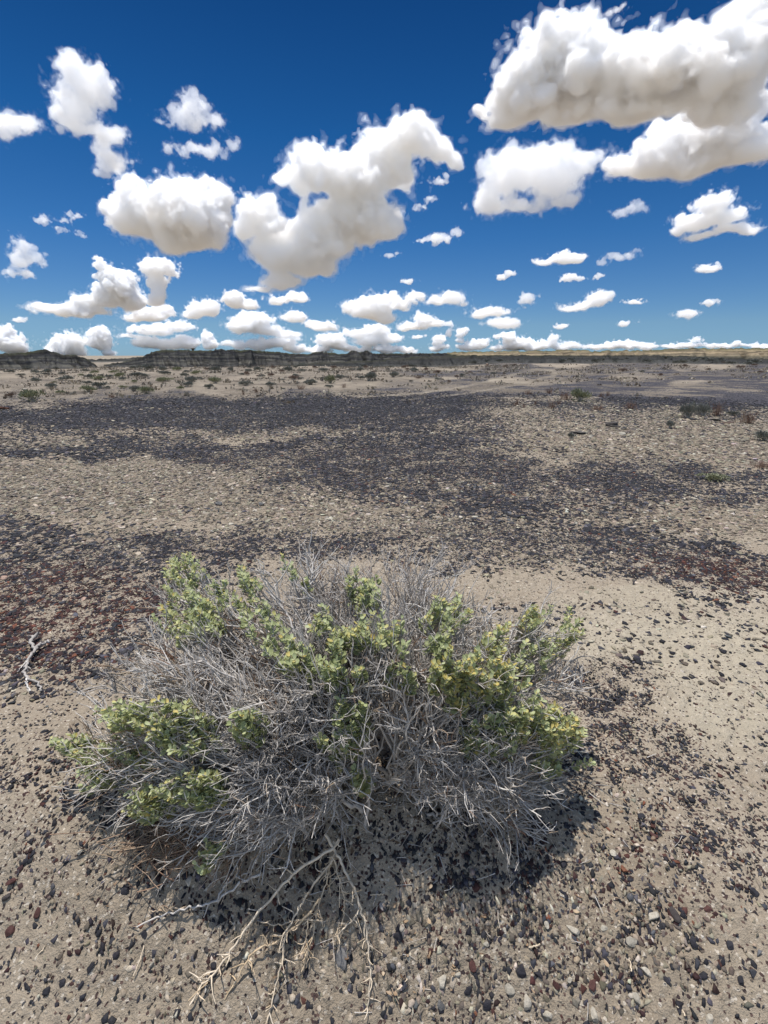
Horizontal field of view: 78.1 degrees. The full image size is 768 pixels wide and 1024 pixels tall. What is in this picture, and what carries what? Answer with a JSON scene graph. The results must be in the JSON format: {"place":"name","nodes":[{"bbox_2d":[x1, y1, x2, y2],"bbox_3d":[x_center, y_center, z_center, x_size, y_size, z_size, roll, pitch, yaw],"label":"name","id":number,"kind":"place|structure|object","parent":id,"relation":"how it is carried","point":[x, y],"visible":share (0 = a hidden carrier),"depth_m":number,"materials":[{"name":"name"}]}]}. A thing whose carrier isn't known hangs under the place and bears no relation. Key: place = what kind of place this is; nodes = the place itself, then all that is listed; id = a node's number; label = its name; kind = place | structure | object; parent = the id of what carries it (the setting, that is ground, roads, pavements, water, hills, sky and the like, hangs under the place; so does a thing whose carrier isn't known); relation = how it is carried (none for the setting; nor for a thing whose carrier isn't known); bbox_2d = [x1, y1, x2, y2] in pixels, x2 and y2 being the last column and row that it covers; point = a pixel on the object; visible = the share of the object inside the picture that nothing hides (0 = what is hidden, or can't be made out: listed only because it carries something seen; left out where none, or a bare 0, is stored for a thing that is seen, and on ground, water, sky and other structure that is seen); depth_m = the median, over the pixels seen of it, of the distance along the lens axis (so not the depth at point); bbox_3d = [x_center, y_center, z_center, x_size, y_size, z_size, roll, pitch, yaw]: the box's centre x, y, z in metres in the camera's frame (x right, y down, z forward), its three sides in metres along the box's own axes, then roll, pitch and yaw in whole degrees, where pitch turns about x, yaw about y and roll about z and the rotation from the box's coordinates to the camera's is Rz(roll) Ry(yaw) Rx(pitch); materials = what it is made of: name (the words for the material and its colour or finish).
{"place":"outdoors","nodes":[
{"label":"outdoors","id":0,"kind":"place"},
{"bbox_2d":[0,349,96,369],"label":"hills","id":1,"kind":"structure","parent":0,"point":[42,359],"depth_m":83.16,"materials":[{"name":"stone"}]},
{"bbox_2d":[88,357,140,361],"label":"hills","id":2,"kind":"structure","parent":0,"point":[112,360],"depth_m":234.72,"materials":[{"name":"stone"}]},
{"bbox_2d":[104,349,459,367],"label":"hills","id":3,"kind":"structure","parent":0,"point":[198,358],"depth_m":128.57,"materials":[{"name":"stone"}]},
{"bbox_2d":[0,356,767,1023],"bbox_3d":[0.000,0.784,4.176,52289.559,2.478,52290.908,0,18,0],"label":"ground","id":4,"kind":"structure","parent":0,"point":[244,994],"depth_m":1.07,"materials":[{"name":"soil"}]},
{"bbox_2d":[1,893,10,901],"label":"stone","id":5,"kind":"object","parent":4,"relation":"on","point":[6,897],"visible":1,"depth_m":1.00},
{"bbox_2d":[5,925,14,937],"bbox_3d":[-0.764,0.856,0.967,0.018,0.009,0.021,21,58,23],"label":"stone","id":6,"kind":"object","parent":4,"relation":"on","point":[9,930],"visible":1,"depth_m":0.96,"materials":[{"name":"stone"}]},
{"bbox_2d":[5,877,15,885],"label":"stone","id":7,"kind":"object","parent":4,"relation":"on","point":[11,881],"visible":1,"depth_m":1.01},
{"bbox_2d":[17,389,46,401],"bbox_3d":[-7.905,-2.605,10.632,0.551,0.322,0.564,-7,20,-21],"label":"desert shrub","id":8,"kind":"object","parent":4,"relation":"on","point":[30,394],"visible":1,"depth_m":10.61,"materials":[{"name":"green plant"}]},
{"bbox_2d":[17,631,49,691],"bbox_3d":[-1.202,0.519,1.621,0.085,0.058,0.381,-10,21,-28],"label":"driftwood","id":9,"kind":"object","parent":4,"relation":"on","point":[33,647],"visible":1,"depth_m":1.62,"materials":[{"name":"wood"}]},
{"bbox_2d":[30,377,41,381],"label":"desert shrub","id":10,"kind":"object","parent":4,"relation":"on","point":[38,379],"visible":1,"depth_m":17.42,"materials":[{"name":"grey plant"}]},
{"bbox_2d":[31,369,41,373],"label":"desert shrub","id":11,"kind":"object","parent":4,"relation":"on","point":[33,371],"visible":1,"depth_m":25.24,"materials":[{"name":"grey plant"}]},
{"bbox_2d":[33,907,39,918],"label":"stone","id":12,"kind":"object","parent":4,"relation":"on","point":[36,914],"visible":1,"depth_m":0.98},
{"bbox_2d":[42,986,50,995],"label":"stone","id":13,"kind":"object","parent":4,"relation":"on","point":[46,991],"visible":1,"depth_m":0.90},
{"bbox_2d":[45,383,57,387],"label":"desert shrub","id":14,"kind":"object","parent":4,"relation":"on","point":[49,385],"visible":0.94,"depth_m":14.36,"materials":[{"name":"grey plant"}]},
{"bbox_2d":[59,978,65,987],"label":"stone","id":15,"kind":"object","parent":4,"relation":"on","point":[62,982],"visible":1,"depth_m":0.91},
{"bbox_2d":[62,799,69,809],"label":"stone","id":16,"kind":"object","parent":4,"relation":"on","point":[64,805],"visible":0.81,"depth_m":1.10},
{"bbox_2d":[58,375,74,380],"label":"desert shrub","id":17,"kind":"object","parent":4,"relation":"on","point":[66,377],"visible":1,"depth_m":18.60,"materials":[{"name":"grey plant"}]},
{"bbox_2d":[78,385,97,391],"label":"desert shrub","id":18,"kind":"object","parent":4,"relation":"on","point":[88,388],"visible":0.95,"depth_m":13.52,"materials":[{"name":"green plant"}]},
{"bbox_2d":[87,962,94,973],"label":"stone","id":19,"kind":"object","parent":4,"relation":"on","point":[90,967],"visible":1,"depth_m":0.92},
{"bbox_2d":[90,375,104,379],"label":"desert shrub","id":20,"kind":"object","parent":4,"relation":"on","point":[97,377],"visible":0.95,"depth_m":18.92,"materials":[{"name":"green plant"}]},
{"bbox_2d":[90,382,109,388],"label":"desert shrub","id":21,"kind":"object","parent":4,"relation":"on","point":[99,385],"visible":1,"depth_m":14.62,"materials":[{"name":"green plant"}]},
{"bbox_2d":[114,372,125,376],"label":"desert shrub","id":22,"kind":"object","parent":4,"relation":"on","point":[118,374],"visible":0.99,"depth_m":21.48,"materials":[{"name":"green plant"}]},
{"bbox_2d":[121,884,128,894],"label":"stone","id":23,"kind":"object","parent":4,"relation":"on","point":[125,889],"visible":1,"depth_m":0.99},
{"bbox_2d":[128,385,137,390],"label":"desert shrub","id":24,"kind":"object","parent":4,"relation":"on","point":[132,388],"visible":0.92,"depth_m":13.80,"materials":[{"name":"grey plant"}]},
{"bbox_2d":[129,372,142,376],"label":"desert shrub","id":25,"kind":"object","parent":4,"relation":"on","point":[134,374],"visible":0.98,"depth_m":22.12,"materials":[{"name":"green plant"}]},
{"bbox_2d":[133,945,143,975],"bbox_3d":[-0.478,0.875,0.924,0.008,0.024,0.039,0,18,0],"label":"fallen twig","id":26,"kind":"object","parent":4,"relation":"on","point":[139,960],"visible":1,"depth_m":0.92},
{"bbox_2d":[141,930,146,938],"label":"stone","id":27,"kind":"object","parent":4,"relation":"on","point":[144,934],"visible":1,"depth_m":0.95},
{"bbox_2d":[136,385,154,393],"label":"desert shrub","id":28,"kind":"object","parent":4,"relation":"on","point":[146,389],"visible":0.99,"depth_m":12.64,"materials":[{"name":"green plant"}]},
{"bbox_2d":[141,364,154,370],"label":"desert shrub","id":29,"kind":"object","parent":4,"relation":"on","point":[148,367],"visible":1,"depth_m":29.25,"materials":[{"name":"green plant"}]},
{"bbox_2d":[156,377,173,380],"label":"desert shrub","id":30,"kind":"object","parent":4,"relation":"on","point":[168,379],"visible":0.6,"depth_m":18.62,"materials":[{"name":"green plant"}]},
{"bbox_2d":[178,382,192,386],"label":"desert shrub","id":31,"kind":"object","parent":4,"relation":"on","point":[188,384],"visible":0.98,"depth_m":15.28,"materials":[{"name":"green plant"}]},
{"bbox_2d":[184,376,196,382],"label":"desert shrub","id":32,"kind":"object","parent":4,"relation":"on","point":[190,378],"visible":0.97,"depth_m":17.11,"materials":[{"name":"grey plant"}]},
{"bbox_2d":[210,962,216,968],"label":"stone","id":33,"kind":"object","parent":4,"relation":"on","point":[213,965],"visible":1,"depth_m":0.92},
{"bbox_2d":[208,377,220,382],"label":"desert shrub","id":34,"kind":"object","parent":4,"relation":"on","point":[215,379],"visible":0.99,"depth_m":16.95,"materials":[{"name":"green plant"}]},
{"bbox_2d":[208,366,221,371],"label":"desert shrub","id":35,"kind":"object","parent":4,"relation":"on","point":[217,368],"visible":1,"depth_m":30.20,"materials":[{"name":"green plant"}]},
{"bbox_2d":[238,380,253,385],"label":"desert shrub","id":36,"kind":"object","parent":4,"relation":"on","point":[242,382],"visible":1,"depth_m":15.79,"materials":[{"name":"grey plant"}]},
{"bbox_2d":[271,993,278,1003],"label":"stone","id":37,"kind":"object","parent":4,"relation":"on","point":[276,999],"visible":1,"depth_m":0.89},
{"bbox_2d":[276,925,282,932],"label":"stone","id":38,"kind":"object","parent":4,"relation":"on","point":[279,928],"visible":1,"depth_m":0.95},
{"bbox_2d":[282,366,293,371],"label":"desert shrub","id":39,"kind":"object","parent":4,"relation":"on","point":[287,368],"visible":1,"depth_m":29.96,"materials":[{"name":"green plant"}]},
{"bbox_2d":[290,994,294,1001],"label":"stone","id":40,"kind":"object","parent":4,"relation":"on","point":[292,997],"visible":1,"depth_m":0.90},
{"bbox_2d":[303,379,316,384],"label":"desert shrub","id":41,"kind":"object","parent":4,"relation":"on","point":[310,381],"visible":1,"depth_m":15.78,"materials":[{"name":"grey plant"}]},
{"bbox_2d":[324,374,335,382],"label":"desert shrub","id":42,"kind":"object","parent":4,"relation":"on","point":[329,378],"visible":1,"depth_m":16.68,"materials":[{"name":"green plant"}]},
{"bbox_2d":[45,529,617,1023],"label":"saltbush","id":43,"kind":"object","parent":4,"relation":"on","point":[267,751],"visible":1,"depth_m":1.00,"materials":[{"name":"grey plant"}]},
{"bbox_2d":[335,947,346,969],"bbox_3d":[-0.084,0.874,0.927,0.024,0.010,0.036,-11,58,0],"label":"stone","id":44,"kind":"object","parent":4,"relation":"on","point":[340,955],"visible":1,"depth_m":0.93,"materials":[{"name":"stone"}]},
{"bbox_2d":[348,1014,352,1022],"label":"stone","id":45,"kind":"object","parent":4,"relation":"on","point":[350,1018],"visible":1,"depth_m":0.88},
{"bbox_2d":[364,371,377,380],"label":"desert shrub","id":46,"kind":"object","parent":4,"relation":"on","point":[370,375],"visible":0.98,"depth_m":18.75,"materials":[{"name":"green plant"}]},
{"bbox_2d":[388,372,398,376],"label":"desert shrub","id":47,"kind":"object","parent":4,"relation":"on","point":[393,374],"visible":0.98,"depth_m":21.87,"materials":[{"name":"grey plant"}]},
{"bbox_2d":[394,875,399,883],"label":"stone","id":48,"kind":"object","parent":4,"relation":"on","point":[397,879],"visible":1,"depth_m":0.99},
{"bbox_2d":[394,931,402,940],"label":"stone","id":49,"kind":"object","parent":4,"relation":"on","point":[398,935],"visible":1,"depth_m":0.94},
{"bbox_2d":[76,676,735,1017],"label":"leaf litter","id":50,"kind":"object","parent":4,"relation":"on","point":[431,886],"visible":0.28,"depth_m":1.01,"materials":[{"name":"grey plant"}]},
{"bbox_2d":[437,999,444,1010],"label":"stone","id":51,"kind":"object","parent":4,"relation":"on","point":[441,1005],"visible":1,"depth_m":0.89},
{"bbox_2d":[438,974,445,988],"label":"stone","id":52,"kind":"object","parent":4,"relation":"on","point":[441,980],"visible":1,"depth_m":0.90,"materials":[{"name":"stone"}]},
{"bbox_2d":[449,976,455,988],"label":"stone","id":53,"kind":"object","parent":4,"relation":"on","point":[452,982],"visible":1,"depth_m":0.90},
{"bbox_2d":[464,986,471,995],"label":"stone","id":54,"kind":"object","parent":4,"relation":"on","point":[468,991],"visible":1,"depth_m":0.90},
{"bbox_2d":[469,960,475,972],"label":"stone","id":55,"kind":"object","parent":4,"relation":"on","point":[472,966],"visible":1,"depth_m":0.91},
{"bbox_2d":[483,999,490,1011],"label":"stone","id":56,"kind":"object","parent":4,"relation":"on","point":[487,1005],"visible":1,"depth_m":0.89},
{"bbox_2d":[505,983,514,994],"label":"stone","id":57,"kind":"object","parent":4,"relation":"on","point":[509,989],"visible":1,"depth_m":0.89,"materials":[{"name":"stone"}]},
{"bbox_2d":[516,964,526,977],"bbox_3d":[0.260,0.874,0.901,0.016,0.015,0.016,-7,19,-19],"label":"stone","id":58,"kind":"object","parent":4,"relation":"on","point":[520,971],"visible":1,"depth_m":0.90,"materials":[{"name":"stone"}]},
{"bbox_2d":[523,994,531,1010],"bbox_3d":[0.267,0.912,0.879,0.015,0.011,0.024,10,61,19],"label":"stone","id":59,"kind":"object","parent":4,"relation":"on","point":[527,1004],"visible":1,"depth_m":0.88,"materials":[{"name":"stone"}]},
{"bbox_2d":[533,972,542,978],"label":"stone","id":60,"kind":"object","parent":4,"relation":"on","point":[538,974],"visible":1,"depth_m":0.90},
{"bbox_2d":[543,1011,552,1018],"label":"stone","id":61,"kind":"object","parent":4,"relation":"on","point":[547,1014],"visible":1,"depth_m":0.86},
{"bbox_2d":[552,979,559,989],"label":"stone","id":62,"kind":"object","parent":4,"relation":"on","point":[556,985],"visible":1,"depth_m":0.88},
{"bbox_2d":[560,860,566,867],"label":"stone","id":63,"kind":"object","parent":4,"relation":"on","point":[563,863],"visible":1,"depth_m":1.00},
{"bbox_2d":[559,391,570,399],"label":"dry weed","id":64,"kind":"object","parent":4,"relation":"on","point":[564,395],"visible":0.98,"depth_m":10.47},
{"bbox_2d":[566,925,579,935],"bbox_3d":[0.370,0.818,0.927,0.026,0.008,0.011,18,52,24],"label":"stone","id":65,"kind":"object","parent":4,"relation":"on","point":[574,930],"visible":1,"depth_m":0.92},
{"bbox_2d":[571,431,587,433],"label":"layered rock","id":66,"kind":"object","parent":4,"relation":"on","point":[577,432],"visible":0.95,"depth_m":6.10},
{"bbox_2d":[570,387,591,401],"bbox_3d":[3.812,-2.262,9.175,0.430,0.298,0.388,6,19,18],"label":"desert shrub","id":67,"kind":"object","parent":4,"relation":"on","point":[579,394],"visible":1,"depth_m":9.14,"materials":[{"name":"green plant"}]},
{"bbox_2d":[589,979,595,991],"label":"stone","id":68,"kind":"object","parent":4,"relation":"on","point":[592,985],"visible":1,"depth_m":0.87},
{"bbox_2d":[590,1006,598,1022],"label":"stone","id":69,"kind":"object","parent":4,"relation":"on","point":[594,1016],"visible":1,"depth_m":0.85,"materials":[{"name":"stone"}]},
{"bbox_2d":[591,358,602,362],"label":"desert shrub","id":70,"kind":"object","parent":4,"relation":"on","point":[596,359],"visible":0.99,"depth_m":75.79,"materials":[{"name":"green plant"}]},
{"bbox_2d":[594,810,600,816],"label":"stone","id":71,"kind":"object","parent":4,"relation":"on","point":[596,813],"visible":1,"depth_m":1.08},
{"bbox_2d":[601,925,607,930],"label":"stone","id":72,"kind":"object","parent":4,"relation":"on","point":[603,927],"visible":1,"depth_m":0.92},
{"bbox_2d":[607,881,614,887],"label":"stone","id":73,"kind":"object","parent":4,"relation":"on","point":[611,884],"visible":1,"depth_m":0.97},
{"bbox_2d":[605,422,619,426],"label":"layered rock","id":74,"kind":"object","parent":4,"relation":"on","point":[613,424],"visible":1,"depth_m":6.49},
{"bbox_2d":[610,849,615,855],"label":"stone","id":75,"kind":"object","parent":4,"relation":"on","point":[612,852],"visible":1,"depth_m":1.01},
{"bbox_2d":[620,865,627,871],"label":"stone","id":76,"kind":"object","parent":4,"relation":"on","point":[623,869],"visible":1,"depth_m":0.99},
{"bbox_2d":[623,401,636,408],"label":"dry weed","id":77,"kind":"object","parent":4,"relation":"on","point":[629,406],"visible":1,"depth_m":7.73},
{"bbox_2d":[626,936,636,946],"bbox_3d":[0.473,0.821,0.905,0.020,0.011,0.013,6,19,17],"label":"stone","id":78,"kind":"object","parent":4,"relation":"on","point":[631,941],"visible":1,"depth_m":0.90,"materials":[{"name":"stone"}]},
{"bbox_2d":[633,992,640,1004],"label":"stone","id":79,"kind":"object","parent":4,"relation":"on","point":[636,997],"visible":1,"depth_m":0.85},
{"bbox_2d":[637,813,645,818],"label":"stone","id":80,"kind":"object","parent":4,"relation":"on","point":[641,815],"visible":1,"depth_m":1.08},
{"bbox_2d":[639,966,651,976],"bbox_3d":[0.484,0.847,0.874,0.009,0.009,0.021,-14,23,-36],"label":"stone","id":81,"kind":"object","parent":4,"relation":"on","point":[646,971],"visible":1,"depth_m":0.87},
{"bbox_2d":[648,911,658,919],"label":"stone","id":82,"kind":"object","parent":4,"relation":"on","point":[653,915],"visible":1,"depth_m":0.92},
{"bbox_2d":[663,976,669,984],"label":"stone","id":83,"kind":"object","parent":4,"relation":"on","point":[666,979],"visible":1,"depth_m":0.86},
{"bbox_2d":[666,420,674,427],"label":"desert shrub","id":84,"kind":"object","parent":4,"relation":"on","point":[669,423],"visible":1,"depth_m":6.37,"materials":[{"name":"grey plant"}]},
{"bbox_2d":[669,906,680,922],"bbox_3d":[0.567,0.785,0.923,0.014,0.009,0.026,-18,37,-8],"label":"stone","id":85,"kind":"object","parent":4,"relation":"on","point":[675,915],"visible":1,"depth_m":0.92,"materials":[{"name":"stone"}]},
{"bbox_2d":[678,401,697,417],"bbox_3d":[4.517,-1.526,7.014,0.225,0.284,0.282,-1,18,-2],"label":"sagebrush","id":86,"kind":"object","parent":4,"relation":"on","point":[691,408],"visible":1,"depth_m":6.97,"materials":[{"name":"grey plant"}]},
{"bbox_2d":[686,358,699,362],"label":"desert shrub","id":87,"kind":"object","parent":4,"relation":"on","point":[695,360],"visible":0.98,"depth_m":73.27,"materials":[{"name":"green plant"}]},
{"bbox_2d":[689,937,697,947],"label":"stone","id":88,"kind":"object","parent":4,"relation":"on","point":[693,942],"visible":1,"depth_m":0.89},
{"bbox_2d":[695,402,712,415],"bbox_3d":[4.849,-1.560,7.167,0.252,0.230,0.201,4,19,11],"label":"sagebrush","id":89,"kind":"object","parent":4,"relation":"on","point":[704,408],"visible":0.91,"depth_m":7.16,"materials":[{"name":"grey plant"}]},
{"bbox_2d":[703,905,712,911],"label":"stone","id":90,"kind":"object","parent":4,"relation":"on","point":[706,908],"visible":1,"depth_m":0.92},
{"bbox_2d":[706,1013,712,1023],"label":"stone","id":91,"kind":"object","parent":4,"relation":"on","point":[709,1018],"visible":1,"depth_m":0.82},
{"bbox_2d":[704,358,718,361],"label":"desert shrub","id":92,"kind":"object","parent":4,"relation":"on","point":[712,359],"visible":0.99,"depth_m":75.88,"materials":[{"name":"green plant"}]},
{"bbox_2d":[708,829,715,835],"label":"stone","id":93,"kind":"object","parent":4,"relation":"on","point":[712,832],"visible":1,"depth_m":1.04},
{"bbox_2d":[696,472,731,480],"bbox_3d":[2.796,-0.293,3.984,0.266,0.072,0.216,-3,18,-8],"label":"desert shrub","id":94,"kind":"object","parent":4,"relation":"on","point":[716,476],"visible":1,"depth_m":3.97,"materials":[{"name":"green plant"}]},
{"bbox_2d":[709,402,724,415],"bbox_3d":[5.070,-1.574,7.201,0.224,0.238,0.264,5,19,14],"label":"dry weed","id":95,"kind":"object","parent":4,"relation":"on","point":[715,411],"visible":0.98,"depth_m":7.22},
{"bbox_2d":[726,940,733,949],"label":"stone","id":96,"kind":"object","parent":4,"relation":"on","point":[729,945],"visible":1,"depth_m":0.88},
{"bbox_2d":[726,411,739,414],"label":"desert shrub","id":97,"kind":"object","parent":4,"relation":"on","point":[733,413],"visible":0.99,"depth_m":7.31,"materials":[{"name":"green plant"}]},
{"bbox_2d":[737,975,743,984],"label":"stone","id":98,"kind":"object","parent":4,"relation":"on","point":[740,979],"visible":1,"depth_m":0.84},
{"bbox_2d":[734,411,758,423],"bbox_3d":[5.144,-1.349,6.709,0.359,0.201,0.207,-4,19,-11],"label":"dry weed","id":99,"kind":"object","parent":4,"relation":"on","point":[749,417],"visible":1,"depth_m":6.71,"materials":[{"name":"plant"}]},
{"bbox_2d":[750,888,759,896],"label":"stone","id":100,"kind":"object","parent":4,"relation":"on","point":[754,892],"visible":1,"depth_m":0.93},
{"bbox_2d":[747,459,767,468],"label":"dry weed","id":101,"kind":"object","parent":4,"relation":"on","point":[761,465],"visible":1,"depth_m":4.41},
{"bbox_2d":[752,359,762,363],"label":"desert shrub","id":102,"kind":"object","parent":4,"relation":"on","point":[756,360],"visible":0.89,"depth_m":65.99,"materials":[{"name":"green plant"}]},
{"bbox_2d":[754,429,767,440],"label":"desert shrub","id":103,"kind":"object","parent":4,"relation":"on","point":[763,436],"visible":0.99,"depth_m":5.64,"materials":[{"name":"grey plant"}]},
{"bbox_2d":[0,391,767,1023],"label":"black gravel","id":104,"kind":"structure","parent":0,"point":[194,423],"depth_m":2.90,"materials":[{"name":"gravel"}]},
{"bbox_2d":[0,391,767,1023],"bbox_3d":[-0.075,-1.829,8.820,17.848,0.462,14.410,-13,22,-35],"label":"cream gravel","id":105,"kind":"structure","parent":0,"point":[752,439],"depth_m":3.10,"materials":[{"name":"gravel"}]},
{"bbox_2d":[0,448,767,1023],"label":"red brown gravel","id":106,"kind":"structure","parent":0,"point":[316,854],"depth_m":1.76,"materials":[{"name":"gravel"}]},
{"bbox_2d":[0,363,767,402],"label":"dry grass","id":107,"kind":"structure","parent":0,"point":[488,367],"depth_m":23.87,"materials":[{"name":"plant"}]},
{"bbox_2d":[0,0,767,355],"label":"sky","id":108,"kind":"structure","parent":0,"point":[285,176],"materials":[{"name":"blue"}]},
{"bbox_2d":[279,354,767,366],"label":"hills","id":109,"kind":"structure","parent":0,"point":[446,360],"depth_m":91.51,"materials":[{"name":"stone"}]},
{"bbox_2d":[430,347,767,358],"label":"hills","id":110,"kind":"structure","parent":0,"point":[756,353],"depth_m":189.55,"materials":[{"name":"stone"}]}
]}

